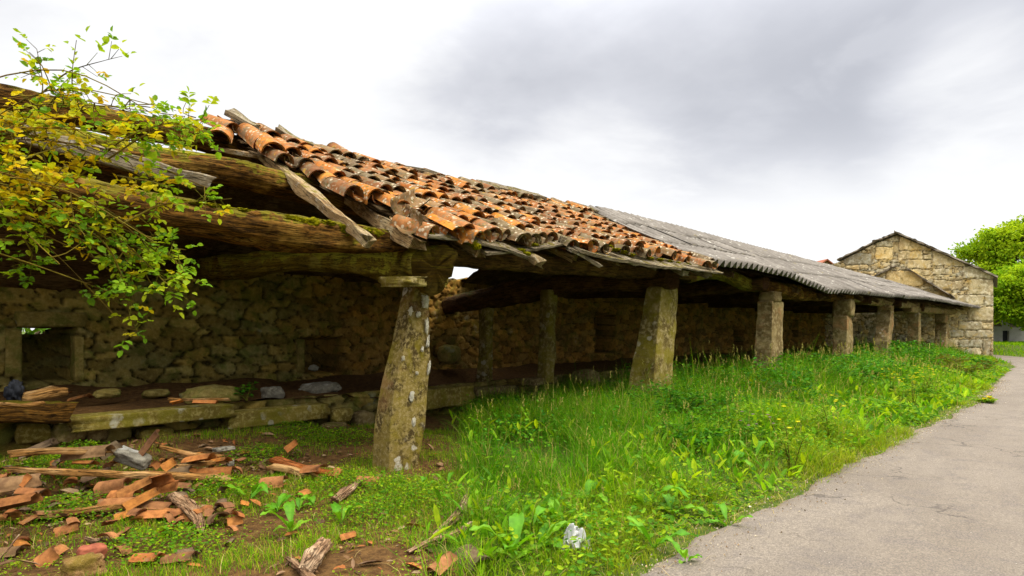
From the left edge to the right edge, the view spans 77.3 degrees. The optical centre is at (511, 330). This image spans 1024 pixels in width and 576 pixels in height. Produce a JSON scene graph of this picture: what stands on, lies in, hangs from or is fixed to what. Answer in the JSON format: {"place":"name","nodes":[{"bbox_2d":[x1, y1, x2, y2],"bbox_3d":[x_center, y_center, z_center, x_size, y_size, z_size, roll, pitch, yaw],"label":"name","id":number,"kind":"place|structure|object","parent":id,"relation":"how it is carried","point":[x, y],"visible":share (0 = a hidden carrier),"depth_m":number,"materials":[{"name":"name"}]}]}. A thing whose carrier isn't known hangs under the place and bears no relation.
{"place":"outdoors","nodes":[
{"label":"outdoors","id":0,"kind":"place"},
{"bbox_2d":[0,331,1023,575],"bbox_3d":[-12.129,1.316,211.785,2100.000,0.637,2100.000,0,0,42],"label":"ground","id":1,"kind":"structure","parent":0,"point":[336,557],"depth_m":5.29,"materials":[{"name":"soil"}]},
{"bbox_2d":[0,546,27,557],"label":"tile shard","id":2,"kind":"object","parent":1,"relation":"on","point":[13,550],"visible":0.87,"depth_m":4.23,"materials":[{"name":"ceramic"}]},
{"bbox_2d":[33,544,59,566],"bbox_3d":[-2.950,1.438,4.060,0.146,0.143,0.115,0,0,-29],"label":"tile shard","id":3,"kind":"object","parent":1,"relation":"on","point":[50,555],"visible":0.9,"depth_m":4.03,"materials":[{"name":"ceramic"}]},
{"bbox_2d":[0,504,122,520],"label":"plank","id":4,"kind":"object","parent":1,"relation":"on","point":[79,510],"visible":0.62,"depth_m":5.09,"materials":[{"name":"brown wood"}]},
{"bbox_2d":[96,497,133,507],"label":"tile shard","id":5,"kind":"object","parent":4,"relation":"on","point":[108,501],"visible":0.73,"depth_m":5.21,"materials":[{"name":"ceramic"}]},
{"bbox_2d":[106,490,141,498],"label":"tile shard","id":6,"kind":"object","parent":4,"relation":"on","point":[112,494],"visible":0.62,"depth_m":5.36,"materials":[{"name":"ceramic"}]},
{"bbox_2d":[116,476,152,497],"bbox_3d":[-3.201,1.324,5.435,0.269,0.162,0.129,0,0,-28],"label":"tile shard","id":7,"kind":"object","parent":6,"relation":"on","point":[135,486],"visible":0.97,"depth_m":5.40,"materials":[{"name":"ceramic"}]},
{"bbox_2d":[133,473,174,490],"bbox_3d":[-3.075,1.309,5.505,0.302,0.176,0.117,0,0,1],"label":"tile shard","id":8,"kind":"object","parent":7,"relation":"on","point":[162,479],"visible":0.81,"depth_m":5.55,"materials":[{"name":"ceramic"}]},
{"bbox_2d":[157,479,185,492],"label":"tile shard","id":9,"kind":"object","parent":8,"relation":"on","point":[171,487],"visible":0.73,"depth_m":5.53,"materials":[{"name":"ceramic"}]},
{"bbox_2d":[53,523,79,536],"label":"tile shard","id":10,"kind":"object","parent":1,"relation":"on","point":[66,529],"visible":0.91,"depth_m":4.68,"materials":[{"name":"ceramic"}]},
{"bbox_2d":[60,552,106,575],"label":"stone","id":11,"kind":"object","parent":1,"relation":"on","point":[81,565],"visible":0.98,"depth_m":3.75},
{"bbox_2d":[76,543,107,558],"bbox_3d":[-2.676,1.414,4.076,0.154,0.111,0.169,0,0,42],"label":"brick lump","id":12,"kind":"object","parent":1,"relation":"on","point":[96,548],"visible":0.52,"depth_m":4.05,"materials":[{"name":"brick"}]},
{"bbox_2d":[84,430,108,441],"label":"stone","id":13,"kind":"object","parent":1,"relation":"on","point":[99,435],"visible":0.44,"depth_m":7.50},
{"bbox_2d":[0,26,233,357],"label":"climbing rose","id":14,"kind":"object","parent":1,"relation":"on","point":[25,195],"visible":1,"depth_m":4.29,"materials":[{"name":"plant"}]},
{"bbox_2d":[113,507,136,519],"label":"tile shard","id":15,"kind":"object","parent":1,"relation":"on","point":[117,515],"visible":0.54,"depth_m":5.00,"materials":[{"name":"ceramic"}]},
{"bbox_2d":[122,487,159,511],"bbox_3d":[-2.995,1.354,5.159,0.260,0.150,0.145,0,0,-41],"label":"tile shard","id":16,"kind":"object","parent":15,"relation":"on","point":[132,503],"visible":1,"depth_m":5.12,"materials":[{"name":"ceramic"}]},
{"bbox_2d":[128,553,165,562],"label":"tile shard","id":17,"kind":"object","parent":1,"relation":"on","point":[140,556],"visible":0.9,"depth_m":4.02,"materials":[{"name":"ceramic"}]},
{"bbox_2d":[134,425,173,437],"bbox_3d":[-4.499,1.301,8.057,0.372,0.200,0.434,0,0,42],"label":"stone","id":18,"kind":"object","parent":1,"relation":"on","point":[146,432],"visible":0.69,"depth_m":7.96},
{"bbox_2d":[135,509,172,518],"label":"tile shard","id":19,"kind":"object","parent":1,"relation":"on","point":[152,514],"visible":0.64,"depth_m":4.91,"materials":[{"name":"ceramic"}]},
{"bbox_2d":[159,551,199,564],"bbox_3d":[-2.132,1.450,4.104,0.210,0.068,0.134,0,0,1],"label":"tile shard","id":20,"kind":"object","parent":1,"relation":"on","point":[167,558],"visible":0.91,"depth_m":4.07,"materials":[{"name":"ceramic"}]},
{"bbox_2d":[166,491,204,534],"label":"rotten branch","id":21,"kind":"object","parent":1,"relation":"on","point":[183,503],"visible":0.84,"depth_m":5.00,"materials":[{"name":"brown wood"}]},
{"bbox_2d":[0,424,468,575],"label":"litter","id":22,"kind":"object","parent":1,"relation":"on","point":[76,489],"visible":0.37,"depth_m":5.67,"materials":[{"name":"ceramic"}]},
{"bbox_2d":[222,482,271,499],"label":"dock plant","id":23,"kind":"object","parent":1,"relation":"on","point":[256,488],"visible":0.96,"depth_m":5.59,"materials":[{"name":"green plant"}]},
{"bbox_2d":[0,422,496,575],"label":"turf","id":24,"kind":"structure","parent":1,"relation":"on","point":[300,543],"depth_m":5.23,"materials":[{"name":"green plant"}]},
{"bbox_2d":[0,473,41,491],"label":"roof tile","id":25,"kind":"object","parent":24,"relation":"on","point":[10,483],"visible":0.94,"depth_m":5.47,"materials":[{"name":"ceramic"}]},
{"bbox_2d":[0,492,42,510],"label":"roof tile","id":26,"kind":"object","parent":24,"relation":"on","point":[19,500],"visible":1,"depth_m":5.06,"materials":[{"name":"ceramic"}]},
{"bbox_2d":[13,487,51,495],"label":"tile shard","id":27,"kind":"object","parent":24,"relation":"on","point":[26,490],"visible":0.85,"depth_m":5.40,"materials":[{"name":"ceramic"}]},
{"bbox_2d":[93,477,132,494],"bbox_3d":[-3.436,1.335,5.524,0.326,0.156,0.142,0,0,13],"label":"roof tile","id":28,"kind":"object","parent":24,"relation":"on","point":[108,486],"visible":0.99,"depth_m":5.47,"materials":[{"name":"ceramic"}]},
{"bbox_2d":[3,466,234,481],"bbox_3d":[-3.555,1.314,5.873,1.904,0.230,0.115,0,0,-12],"label":"plank","id":29,"kind":"object","parent":24,"relation":"on","point":[109,473],"visible":0.85,"depth_m":5.80,"materials":[{"name":"brown wood"}]},
{"bbox_2d":[6,447,112,457],"bbox_3d":[-4.171,1.130,5.946,0.826,0.130,0.135,0,0,-43],"label":"plank","id":30,"kind":"object","parent":29,"relation":"on","point":[43,451],"visible":0.84,"depth_m":5.83,"materials":[{"name":"brown wood"}]},
{"bbox_2d":[60,444,115,460],"bbox_3d":[-4.033,1.153,6.090,0.441,0.140,0.176,0,0,-1],"label":"roof tile","id":31,"kind":"object","parent":30,"relation":"on","point":[97,451],"visible":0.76,"depth_m":6.01,"materials":[{"name":"ceramic"}]},
{"bbox_2d":[113,445,151,470],"bbox_3d":[-3.693,1.238,6.236,0.342,0.232,0.172,0,0,-3],"label":"stone","id":32,"kind":"object","parent":24,"relation":"on","point":[130,457],"visible":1,"depth_m":6.18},
{"bbox_2d":[138,429,159,455],"bbox_3d":[-3.564,1.102,6.302,0.212,0.253,0.145,0,0,-9],"label":"tile shard","id":33,"kind":"object","parent":32,"relation":"on","point":[143,450],"visible":1,"depth_m":6.25,"materials":[{"name":"ceramic"}]},
{"bbox_2d":[137,501,174,508],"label":"tile shard","id":34,"kind":"object","parent":24,"relation":"on","point":[155,505],"visible":0.79,"depth_m":5.14,"materials":[{"name":"ceramic"}]},
{"bbox_2d":[168,466,192,472],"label":"tile shard","id":35,"kind":"object","parent":24,"relation":"on","point":[184,469],"visible":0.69,"depth_m":6.26,"materials":[{"name":"ceramic"}]},
{"bbox_2d":[173,460,229,467],"bbox_3d":[-3.131,1.345,6.480,0.526,0.054,0.084,0,0,-42],"label":"plank","id":36,"kind":"object","parent":35,"relation":"on","point":[203,463],"visible":0.89,"depth_m":6.45,"materials":[{"name":"brown wood"}]},
{"bbox_2d":[181,453,216,462],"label":"tile shard","id":37,"kind":"object","parent":36,"relation":"on","point":[201,457],"visible":1,"depth_m":6.37,"materials":[{"name":"ceramic"}]},
{"bbox_2d":[211,457,232,461],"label":"tile shard","id":38,"kind":"object","parent":36,"relation":"on","point":[229,459],"visible":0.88,"depth_m":6.55,"materials":[{"name":"ceramic"}]},
{"bbox_2d":[156,444,223,457],"bbox_3d":[-3.267,1.231,6.523,0.631,0.222,0.102,0,0,-40],"label":"plank","id":39,"kind":"object","parent":38,"relation":"on","point":[171,449],"visible":0.73,"depth_m":6.41,"materials":[{"name":"brown wood"}]},
{"bbox_2d":[196,466,236,474],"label":"tile shard","id":40,"kind":"object","parent":24,"relation":"on","point":[224,470],"visible":0.85,"depth_m":6.35,"materials":[{"name":"ceramic"}]},
{"bbox_2d":[258,475,287,488],"bbox_3d":[-2.259,1.435,6.067,0.250,0.125,0.170,0,0,2],"label":"tile shard","id":41,"kind":"object","parent":1,"relation":"on","point":[277,481],"visible":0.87,"depth_m":6.01,"materials":[{"name":"ceramic"}]},
{"bbox_2d":[218,402,330,428],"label":"stone slab","id":42,"kind":"structure","parent":1,"relation":"on","point":[262,416],"depth_m":9.02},
{"bbox_2d":[261,493,295,512],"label":"dock plant","id":43,"kind":"object","parent":1,"relation":"on","point":[282,497],"visible":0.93,"depth_m":5.34,"materials":[{"name":"green plant"}]},
{"bbox_2d":[260,500,310,531],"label":"dock plant","id":44,"kind":"object","parent":1,"relation":"on","point":[289,507],"visible":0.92,"depth_m":4.78,"materials":[{"name":"green plant"}]},
{"bbox_2d":[266,463,333,480],"bbox_3d":[-2.207,1.477,6.640,0.853,0.125,0.123,0,0,26],"label":"plank","id":45,"kind":"object","parent":1,"relation":"on","point":[284,468],"visible":0.66,"depth_m":6.65,"materials":[{"name":"brown wood"}]},
{"bbox_2d":[285,556,314,575],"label":"rotten branch","id":46,"kind":"object","parent":1,"relation":"on","point":[295,566],"visible":0.88,"depth_m":3.85,"materials":[{"name":"brown wood"}]},
{"bbox_2d":[269,456,342,477],"bbox_3d":[-2.171,1.430,6.732,0.970,0.132,0.157,0,0,28],"label":"plank","id":47,"kind":"object","parent":1,"relation":"on","point":[280,460],"visible":0.56,"depth_m":6.80,"materials":[{"name":"brown wood"}]},
{"bbox_2d":[298,537,332,573],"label":"rotten branch","id":48,"kind":"object","parent":1,"relation":"on","point":[314,554],"visible":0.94,"depth_m":3.92,"materials":[{"name":"brown wood"}]},
{"bbox_2d":[320,422,347,426],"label":"stone","id":49,"kind":"object","parent":1,"relation":"on","point":[337,424],"visible":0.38,"depth_m":9.57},
{"bbox_2d":[328,407,353,421],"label":"stone","id":50,"kind":"object","parent":49,"relation":"on","point":[341,414],"visible":0.94,"depth_m":9.71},
{"bbox_2d":[330,502,362,522],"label":"dock plant","id":51,"kind":"object","parent":1,"relation":"on","point":[336,509],"visible":0.92,"depth_m":5.06,"materials":[{"name":"green plant"}]},
{"bbox_2d":[331,478,363,503],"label":"rotten branch","id":52,"kind":"object","parent":1,"relation":"on","point":[345,491],"visible":0.78,"depth_m":5.76,"materials":[{"name":"brown wood"}]},
{"bbox_2d":[350,410,374,425],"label":"stone","id":53,"kind":"object","parent":1,"relation":"on","point":[361,417],"visible":0.58,"depth_m":10.11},
{"bbox_2d":[406,521,472,553],"bbox_3d":[-0.496,1.496,4.624,0.112,0.063,0.778,0,0,35],"label":"rotten branch","id":54,"kind":"object","parent":1,"relation":"on","point":[411,550],"visible":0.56,"depth_m":4.57,"materials":[{"name":"brown wood"}]},
{"bbox_2d":[427,551,457,575],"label":"tile shard","id":55,"kind":"object","parent":1,"relation":"on","point":[433,566],"visible":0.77,"depth_m":4.02,"materials":[{"name":"ceramic"}]},
{"bbox_2d":[433,488,470,533],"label":"rotten branch","id":56,"kind":"object","parent":1,"relation":"on","point":[451,516],"visible":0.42,"depth_m":5.01,"materials":[{"name":"brown wood"}]},
{"bbox_2d":[455,544,492,571],"bbox_3d":[-0.256,1.509,4.259,0.170,0.109,0.374,0,0,-26],"label":"tile shard","id":57,"kind":"object","parent":1,"relation":"on","point":[474,555],"visible":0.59,"depth_m":4.21,"materials":[{"name":"ceramic"}]},
{"bbox_2d":[3,398,953,575],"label":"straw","id":58,"kind":"object","parent":1,"relation":"on","point":[519,509],"visible":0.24,"depth_m":5.34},
{"bbox_2d":[0,83,980,471],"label":"stone shed","id":59,"kind":"structure","parent":1,"relation":"on","point":[306,255],"depth_m":10.35,"materials":[{"name":"stone"}]},
{"bbox_2d":[3,379,24,400],"bbox_3d":[-5.555,0.687,7.147,0.187,0.296,0.187,0,0,-7],"label":"cloth rag","id":60,"kind":"object","parent":59,"relation":"on","point":[14,389],"visible":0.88,"depth_m":7.09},
{"bbox_2d":[14,422,51,444],"bbox_3d":[-5.332,1.135,7.126,0.257,0.247,0.337,0,0,42],"label":"stone","id":61,"kind":"object","parent":59,"relation":"on","point":[28,433],"visible":0.83,"depth_m":7.03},
{"bbox_2d":[0,400,77,423],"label":"old timber","id":62,"kind":"object","parent":59,"relation":"on","point":[50,412],"visible":0.84,"depth_m":6.81,"materials":[{"name":"brown wood"}]},
{"bbox_2d":[0,401,46,406],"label":"plank","id":63,"kind":"object","parent":62,"relation":"on","point":[30,404],"visible":1,"depth_m":6.43,"materials":[{"name":"brown wood"}]},
{"bbox_2d":[21,385,67,400],"bbox_3d":[-5.424,0.729,7.364,0.308,0.163,0.439,0,0,26],"label":"board","id":64,"kind":"object","parent":59,"relation":"on","point":[49,392],"visible":0.81,"depth_m":7.30,"materials":[{"name":"brown wood"}]},
{"bbox_2d":[51,423,87,443],"bbox_3d":[-5.071,1.159,7.328,0.288,0.261,0.389,0,0,42],"label":"stone","id":65,"kind":"object","parent":59,"relation":"on","point":[60,433],"visible":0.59,"depth_m":7.20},
{"bbox_2d":[92,388,121,398],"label":"stone","id":66,"kind":"object","parent":59,"relation":"on","point":[107,393],"visible":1,"depth_m":8.54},
{"bbox_2d":[66,402,236,432],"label":"stone slab","id":67,"kind":"structure","parent":59,"relation":"on","point":[85,422],"depth_m":7.77,"materials":[{"name":"stone"}]},
{"bbox_2d":[141,389,170,398],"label":"stone","id":68,"kind":"object","parent":59,"relation":"on","point":[152,393],"visible":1,"depth_m":9.06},
{"bbox_2d":[179,384,241,403],"bbox_3d":[-4.145,0.877,8.877,0.548,0.260,0.781,0,0,42],"label":"stone","id":69,"kind":"object","parent":59,"relation":"on","point":[214,391],"visible":0.81,"depth_m":8.70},
{"bbox_2d":[255,132,285,151],"bbox_3d":[-2.972,-2.300,7.820,0.294,0.362,0.549,0,0,-37],"label":"roof tile","id":70,"kind":"object","parent":59,"relation":"on","point":[263,141],"visible":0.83,"depth_m":7.68,"materials":[{"name":"ceramic"}]},
{"bbox_2d":[260,386,284,400],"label":"stone","id":71,"kind":"object","parent":59,"relation":"on","point":[273,392],"visible":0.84,"depth_m":9.54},
{"bbox_2d":[298,381,341,393],"bbox_3d":[-3.124,0.944,10.459,0.443,0.224,0.654,0,0,42],"label":"stone","id":72,"kind":"object","parent":59,"relation":"on","point":[320,387],"visible":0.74,"depth_m":10.32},
{"bbox_2d":[389,204,422,233],"bbox_3d":[-1.160,-1.226,6.983,0.252,0.412,0.587,0,0,-22],"label":"roof tile","id":73,"kind":"object","parent":59,"relation":"on","point":[416,215],"visible":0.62,"depth_m":6.85,"materials":[{"name":"ceramic"}]},
{"bbox_2d":[390,189,430,216],"bbox_3d":[-1.152,-1.468,7.321,0.270,0.418,0.574,0,0,15],"label":"roof tile","id":74,"kind":"object","parent":59,"relation":"on","point":[409,196],"visible":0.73,"depth_m":7.32,"materials":[{"name":"ceramic"}]},
{"bbox_2d":[437,344,460,363],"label":"boulder","id":75,"kind":"object","parent":59,"relation":"on","point":[448,354],"visible":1,"depth_m":14.57,"materials":[{"name":"stone"}]},
{"bbox_2d":[427,207,474,232],"bbox_3d":[-0.688,-1.256,7.302,0.549,0.362,0.294,0,0,33],"label":"roof tile","id":76,"kind":"object","parent":59,"relation":"on","point":[442,213],"visible":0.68,"depth_m":7.23,"materials":[{"name":"ceramic"}]},
{"bbox_2d":[426,385,475,409],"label":"stone slab","id":77,"kind":"structure","parent":59,"relation":"on","point":[436,396],"depth_m":11.41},
{"bbox_2d":[473,384,518,396],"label":"stone slab","id":78,"kind":"structure","parent":59,"relation":"on","point":[477,390],"depth_m":12.49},
{"bbox_2d":[491,217,531,241],"bbox_3d":[-0.019,-1.277,8.128,0.549,0.362,0.294,0,0,36],"label":"roof tile","id":79,"kind":"object","parent":59,"relation":"on","point":[504,224],"visible":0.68,"depth_m":8.05,"materials":[{"name":"ceramic"}]},
{"bbox_2d":[519,377,556,385],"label":"stone slab","id":80,"kind":"structure","parent":59,"relation":"on","point":[534,381],"depth_m":12.69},
{"bbox_2d":[571,369,600,386],"bbox_3d":[1.616,1.106,14.143,0.607,0.518,0.602,0,0,42],"label":"boulder","id":81,"kind":"object","parent":59,"relation":"on","point":[590,373],"visible":0.5,"depth_m":13.95,"materials":[{"name":"stone"}]},
{"bbox_2d":[0,341,1009,575],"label":"weeds","id":82,"kind":"object","parent":1,"relation":"on","point":[920,414],"visible":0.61,"depth_m":6.59,"materials":[{"name":"green plant"}]},
{"bbox_2d":[469,512,546,561],"bbox_3d":[0.009,1.447,4.393,0.326,0.289,0.553,0,0,37],"label":"dock plant","id":83,"kind":"object","parent":1,"relation":"on","point":[516,521],"visible":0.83,"depth_m":4.46,"materials":[{"name":"green plant"}]},
{"bbox_2d":[495,416,552,442],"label":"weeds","id":84,"kind":"object","parent":1,"relation":"on","point":[533,428],"visible":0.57,"depth_m":8.49,"materials":[{"name":"plant"}]},
{"bbox_2d":[498,520,568,550],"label":"dock plant","id":85,"kind":"object","parent":1,"relation":"on","point":[556,527],"visible":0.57,"depth_m":4.62,"materials":[{"name":"green plant"}]},
{"bbox_2d":[533,498,597,529],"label":"dock plant","id":86,"kind":"object","parent":1,"relation":"on","point":[539,510],"visible":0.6,"depth_m":4.91,"materials":[{"name":"green plant"}]},
{"bbox_2d":[561,523,591,550],"bbox_3d":[0.447,1.479,4.595,0.250,0.225,0.247,0,0,42],"label":"rock","id":87,"kind":"object","parent":1,"relation":"on","point":[575,531],"visible":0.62,"depth_m":4.56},
{"bbox_2d":[572,479,607,502],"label":"dock plant","id":88,"kind":"object","parent":1,"relation":"on","point":[589,484],"visible":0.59,"depth_m":5.76,"materials":[{"name":"green plant"}]},
{"bbox_2d":[625,485,689,506],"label":"dock plant","id":89,"kind":"object","parent":1,"relation":"on","point":[667,487],"visible":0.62,"depth_m":5.57,"materials":[{"name":"green plant"}]},
{"bbox_2d":[625,515,697,547],"bbox_3d":[1.037,1.492,4.620,0.553,0.228,0.280,0,0,29],"label":"dock plant","id":90,"kind":"object","parent":1,"relation":"on","point":[643,530],"visible":0.98,"depth_m":4.64,"materials":[{"name":"green plant"}]},
{"bbox_2d":[626,381,726,423],"bbox_3d":[2.340,1.128,9.319,1.496,0.769,1.171,0,0,-5],"label":"bramble","id":91,"kind":"object","parent":1,"relation":"on","point":[678,393],"visible":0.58,"depth_m":9.35,"materials":[{"name":"plant"}]},
{"bbox_2d":[334,329,1023,575],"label":"grass","id":92,"kind":"structure","parent":1,"relation":"on","point":[627,412],"depth_m":7.65,"materials":[{"name":"plant"}]},
{"bbox_2d":[654,493,705,512],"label":"dock plant","id":93,"kind":"object","parent":1,"relation":"on","point":[668,498],"visible":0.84,"depth_m":5.57,"materials":[{"name":"green plant"}]},
{"bbox_2d":[656,413,727,452],"bbox_3d":[2.166,1.248,7.724,0.847,0.458,0.985,0,0,13],"label":"bramble","id":94,"kind":"object","parent":1,"relation":"on","point":[702,441],"visible":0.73,"depth_m":7.64,"materials":[{"name":"plant"}]},
{"bbox_2d":[680,384,751,407],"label":"bramble","id":95,"kind":"object","parent":1,"relation":"on","point":[723,398],"visible":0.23,"depth_m":10.36,"materials":[{"name":"plant"}]},
{"bbox_2d":[704,503,752,525],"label":"dock plant","id":96,"kind":"object","parent":1,"relation":"on","point":[723,507],"visible":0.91,"depth_m":5.29,"materials":[{"name":"green plant"}]},
{"bbox_2d":[731,381,823,407],"bbox_3d":[4.545,1.210,11.608,1.784,0.634,1.430,0,0,-22],"label":"bramble","id":97,"kind":"object","parent":1,"relation":"on","point":[773,389],"visible":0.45,"depth_m":11.61,"materials":[{"name":"plant"}]},
{"bbox_2d":[775,406,813,472],"bbox_3d":[3.127,1.217,7.191,0.382,0.762,0.413,0,0,4],"label":"flowering weed","id":98,"kind":"object","parent":1,"relation":"on","point":[785,448],"visible":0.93,"depth_m":7.14,"materials":[{"name":"plant"}]},
{"bbox_2d":[748,351,859,383],"bbox_3d":[6.742,0.971,15.098,1.972,1.012,2.239,0,0,-27],"label":"bramble","id":99,"kind":"object","parent":1,"relation":"on","point":[825,359],"visible":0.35,"depth_m":14.99,"materials":[{"name":"plant"}]},
{"bbox_2d":[813,395,843,443],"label":"flowering weed","id":100,"kind":"object","parent":1,"relation":"on","point":[825,424],"visible":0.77,"depth_m":8.66,"materials":[{"name":"plant"}]},
{"bbox_2d":[836,366,884,385],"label":"bramble","id":101,"kind":"object","parent":1,"relation":"on","point":[868,370],"visible":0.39,"depth_m":15.06,"materials":[{"name":"plant"}]},
{"bbox_2d":[881,340,930,357],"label":"bramble","id":102,"kind":"object","parent":1,"relation":"on","point":[909,342],"visible":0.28,"depth_m":23.02,"materials":[{"name":"plant"}]},
{"bbox_2d":[824,230,997,355],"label":"stone barn","id":103,"kind":"structure","parent":1,"relation":"on","point":[898,257],"depth_m":37.45,"materials":[{"name":"stone"}]},
{"bbox_2d":[912,352,1000,373],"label":"bramble","id":104,"kind":"object","parent":1,"relation":"on","point":[959,361],"visible":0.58,"depth_m":20.71,"materials":[{"name":"plant"}]},
{"bbox_2d":[948,214,1023,275],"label":"broad tree","id":105,"kind":"object","parent":1,"relation":"on","point":[989,248],"visible":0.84,"depth_m":57.34,"materials":[{"name":"green plant"}]},
{"bbox_2d":[991,255,1023,330],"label":"bushy tree","id":106,"kind":"object","parent":1,"relation":"on","point":[1008,299],"visible":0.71,"depth_m":49.17,"materials":[{"name":"green plant"}]},
{"bbox_2d":[993,320,1023,341],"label":"outbuilding","id":107,"kind":"structure","parent":1,"relation":"on","point":[1002,332],"depth_m":53.05,"materials":[{"name":"paint"}]},
{"bbox_2d":[0,0,1023,330],"label":"sky","id":108,"kind":"structure","parent":0,"point":[815,130],"materials":[{"name":"white"}]},
{"bbox_2d":[640,355,1023,575],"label":"road","id":109,"kind":"structure","parent":0,"point":[949,501],"depth_m":5.43,"materials":[{"name":"concrete"}]},
{"bbox_2d":[665,539,701,563],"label":"dock plant","id":110,"kind":"object","parent":109,"relation":"on","point":[682,553],"visible":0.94,"depth_m":4.42,"materials":[{"name":"green plant"}]},
{"bbox_2d":[614,379,1016,575],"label":"grit","id":111,"kind":"object","parent":109,"relation":"on","point":[835,476],"visible":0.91,"depth_m":6.71,"materials":[{"name":"gravel"}]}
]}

